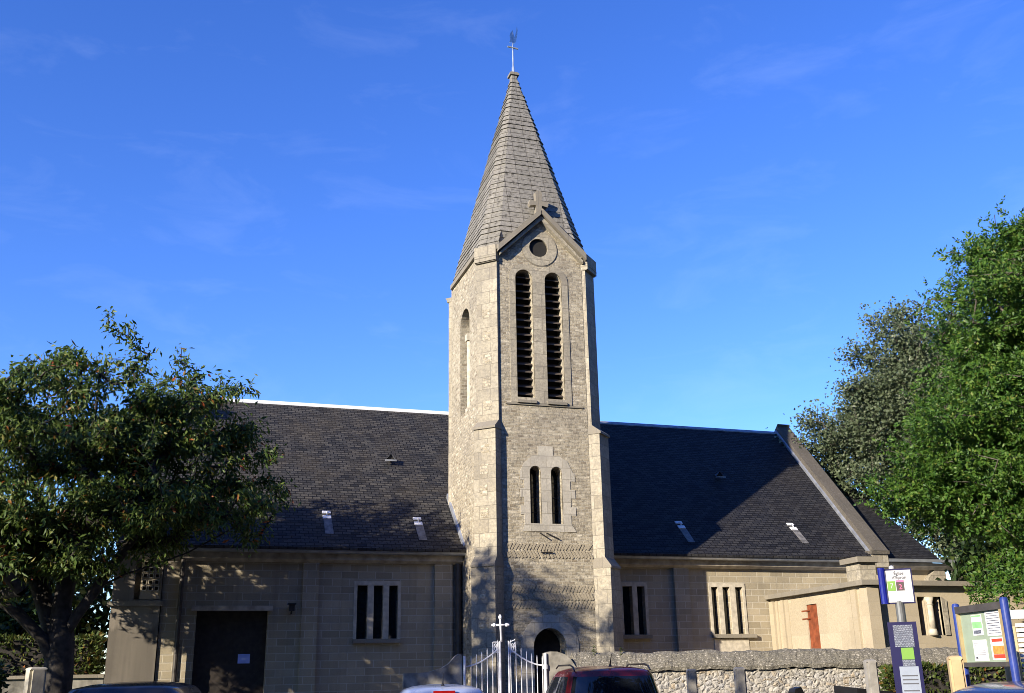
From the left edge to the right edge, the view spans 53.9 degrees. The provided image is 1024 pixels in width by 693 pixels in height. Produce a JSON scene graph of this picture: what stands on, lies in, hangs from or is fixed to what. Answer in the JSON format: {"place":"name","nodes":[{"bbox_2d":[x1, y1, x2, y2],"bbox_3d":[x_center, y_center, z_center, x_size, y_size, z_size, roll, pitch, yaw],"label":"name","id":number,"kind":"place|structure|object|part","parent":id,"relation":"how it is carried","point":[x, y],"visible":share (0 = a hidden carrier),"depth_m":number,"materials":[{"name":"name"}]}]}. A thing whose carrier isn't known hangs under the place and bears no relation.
{"place":"outdoors","nodes":[
{"label":"outdoors","id":0,"kind":"place"},
{"bbox_2d":[0,0,1023,673],"label":"sky","id":1,"kind":"structure","parent":0,"point":[284,193],"materials":[{"name":"blue"}]},
{"label":"road","id":2,"kind":"structure","parent":0,"visible":0},
{"bbox_2d":[0,658,10,692],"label":"hedge","id":3,"kind":"object","parent":2,"relation":"on","point":[3,678],"visible":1,"depth_m":13.37,"materials":[{"name":"green plant"}]},
{"bbox_2d":[23,667,46,692],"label":"bollard","id":4,"kind":"object","parent":2,"relation":"on","point":[35,680],"visible":1,"depth_m":10.33,"materials":[{"name":"white concrete"}]},
{"bbox_2d":[68,681,201,692],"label":"parked car","id":5,"kind":"object","parent":2,"relation":"on","point":[151,687],"visible":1,"depth_m":11.60,"materials":[{"name":"blue metal"}]},
{"bbox_2d":[400,673,483,692],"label":"parked car","id":6,"kind":"object","parent":2,"relation":"on","point":[442,688],"visible":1,"depth_m":14.93,"materials":[{"name":"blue metal"}]},
{"bbox_2d":[545,654,658,692],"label":"parked car","id":7,"kind":"object","parent":2,"relation":"on","point":[610,678],"visible":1,"depth_m":15.18,"materials":[{"name":"red metal"}]},
{"bbox_3d":[0.585,5.723,16.664,0.153,0.494,1.280,1,-18,-8],"label":"side window","id":8,"kind":"part","parent":7,"relation":"part of","materials":[{"name":"glass"}]},
{"bbox_3d":[0.701,5.466,15.878,0.153,0.494,1.465,1,-18,-8],"label":"side window","id":9,"kind":"part","parent":7,"relation":"part of","materials":[{"name":"grey glass"}]},
{"bbox_3d":[1.563,5.192,15.082,1.502,0.494,0.336,1,-18,-8],"label":"rear window","id":10,"kind":"part","parent":7,"relation":"part of","materials":[{"name":"black glass"}]},
{"bbox_2d":[686,669,697,692],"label":"bollard","id":11,"kind":"object","parent":2,"relation":"on","point":[691,678],"visible":1,"depth_m":12.59,"materials":[{"name":"grey concrete"}]},
{"bbox_2d":[733,667,746,692],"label":"bollard","id":12,"kind":"object","parent":2,"relation":"on","point":[740,684],"visible":1,"depth_m":12.45,"materials":[{"name":"grey concrete"}]},
{"bbox_2d":[788,687,803,692],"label":"litter bin","id":13,"kind":"object","parent":2,"relation":"on","point":[796,690],"visible":1,"depth_m":12.44,"materials":[{"name":"black plastic"}]},
{"bbox_2d":[834,685,895,692],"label":"parked car","id":14,"kind":"object","parent":2,"relation":"on","point":[840,689],"visible":0.86,"depth_m":12.11,"materials":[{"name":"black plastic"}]},
{"bbox_2d":[863,659,879,692],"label":"bollard","id":15,"kind":"object","parent":2,"relation":"on","point":[871,676],"visible":1,"depth_m":10.53,"materials":[{"name":"white concrete"}]},
{"bbox_2d":[877,565,925,692],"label":"bus stop sign","id":16,"kind":"object","parent":2,"relation":"on","point":[896,587],"visible":1,"depth_m":12.18,"materials":[{"name":"blue metal"}]},
{"bbox_2d":[946,655,966,692],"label":"bollard","id":17,"kind":"object","parent":2,"relation":"on","point":[956,671],"visible":1,"depth_m":10.20,"materials":[{"name":"beige concrete"}]},
{"bbox_2d":[952,597,1020,686],"bbox_3d":[4.856,3.717,10.106,0.080,2.276,1.079,0,-18,-3],"label":"notice board","id":18,"kind":"object","parent":2,"relation":"on","point":[984,633],"visible":0.99,"depth_m":10.27,"materials":[{"name":"paper"}]},
{"bbox_2d":[953,681,1023,692],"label":"parked car","id":19,"kind":"object","parent":2,"relation":"on","point":[1006,687],"visible":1,"depth_m":9.04,"materials":[{"name":"blue metal"}]},
{"bbox_2d":[1004,610,1023,680],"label":"slatted screen","id":20,"kind":"object","parent":2,"relation":"on","point":[1016,614],"visible":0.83,"depth_m":11.47,"materials":[{"name":"white paint"}]},
{"label":"ground","id":21,"kind":"structure","parent":0,"visible":0},
{"bbox_2d":[2,674,103,692],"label":"boundary wall","id":22,"kind":"structure","parent":21,"relation":"on","point":[17,684],"depth_m":21.01,"materials":[{"name":"stone"}]},
{"bbox_2d":[0,630,107,675],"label":"hedge","id":23,"kind":"object","parent":21,"relation":"on","point":[22,653],"visible":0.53,"depth_m":22.24,"materials":[{"name":"green plant"}]},
{"bbox_2d":[0,488,115,672],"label":"background tree","id":24,"kind":"object","parent":21,"relation":"on","point":[90,621],"visible":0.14,"depth_m":25.63,"materials":[{"name":"green plant"}]},
{"bbox_2d":[0,306,300,692],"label":"cherry tree","id":25,"kind":"object","parent":21,"relation":"on","point":[149,439],"visible":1,"depth_m":18.89,"materials":[{"name":"green plant"}]},
{"bbox_2d":[104,28,1023,692],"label":"church","id":26,"kind":"structure","parent":21,"relation":"on","point":[530,498],"depth_m":24.43,"materials":[{"name":"beige stone"}]},
{"bbox_2d":[237,654,249,663],"bbox_3d":[-5.971,6.952,22.436,0.260,0.200,0.010,5,-19,-17],"label":"paper notice","id":27,"kind":"object","parent":26,"relation":"attached to","point":[243,658],"visible":1,"depth_m":22.43,"materials":[{"name":"paper"}]},
{"bbox_2d":[765,292,995,580],"bbox_3d":[14.326,4.853,33.289,11.691,14.048,7.430,5,-19,-17],"label":"poplar tree","id":28,"kind":"object","parent":21,"relation":"on","point":[876,404],"visible":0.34,"depth_m":33.01,"materials":[{"name":"green plant"}]},
{"bbox_2d":[852,195,1023,619],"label":"robinia tree","id":29,"kind":"object","parent":21,"relation":"on","point":[977,416],"visible":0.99,"depth_m":22.66,"materials":[{"name":"green plant"}]},
{"bbox_2d":[878,660,1023,692],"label":"hedge","id":30,"kind":"object","parent":21,"relation":"on","point":[936,678],"visible":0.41,"depth_m":19.20,"materials":[{"name":"green plant"}]},
{"bbox_2d":[932,532,1023,580],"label":"background tree","id":31,"kind":"object","parent":21,"relation":"on","point":[970,552],"visible":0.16,"depth_m":27.98,"materials":[{"name":"green plant"}]},
{"label":"path","id":32,"kind":"structure","parent":0,"visible":0},
{"bbox_2d":[403,654,461,688],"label":"wall","id":33,"kind":"structure","parent":32,"relation":"on","point":[451,670],"depth_m":18.56,"materials":[{"name":"stone"}]},
{"bbox_2d":[542,651,575,692],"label":"gate pier","id":34,"kind":"structure","parent":32,"relation":"on","point":[555,660],"depth_m":18.94,"materials":[{"name":"stone"}]},
{"bbox_2d":[463,615,547,692],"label":"gate","id":35,"kind":"structure","parent":34,"relation":"attached to","point":[510,646],"depth_m":18.85,"materials":[{"name":"white metal"}]},
{"bbox_2d":[570,647,1023,692],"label":"churchyard wall","id":36,"kind":"structure","parent":32,"relation":"on","point":[822,670],"depth_m":19.50,"materials":[{"name":"stone"}]}
]}

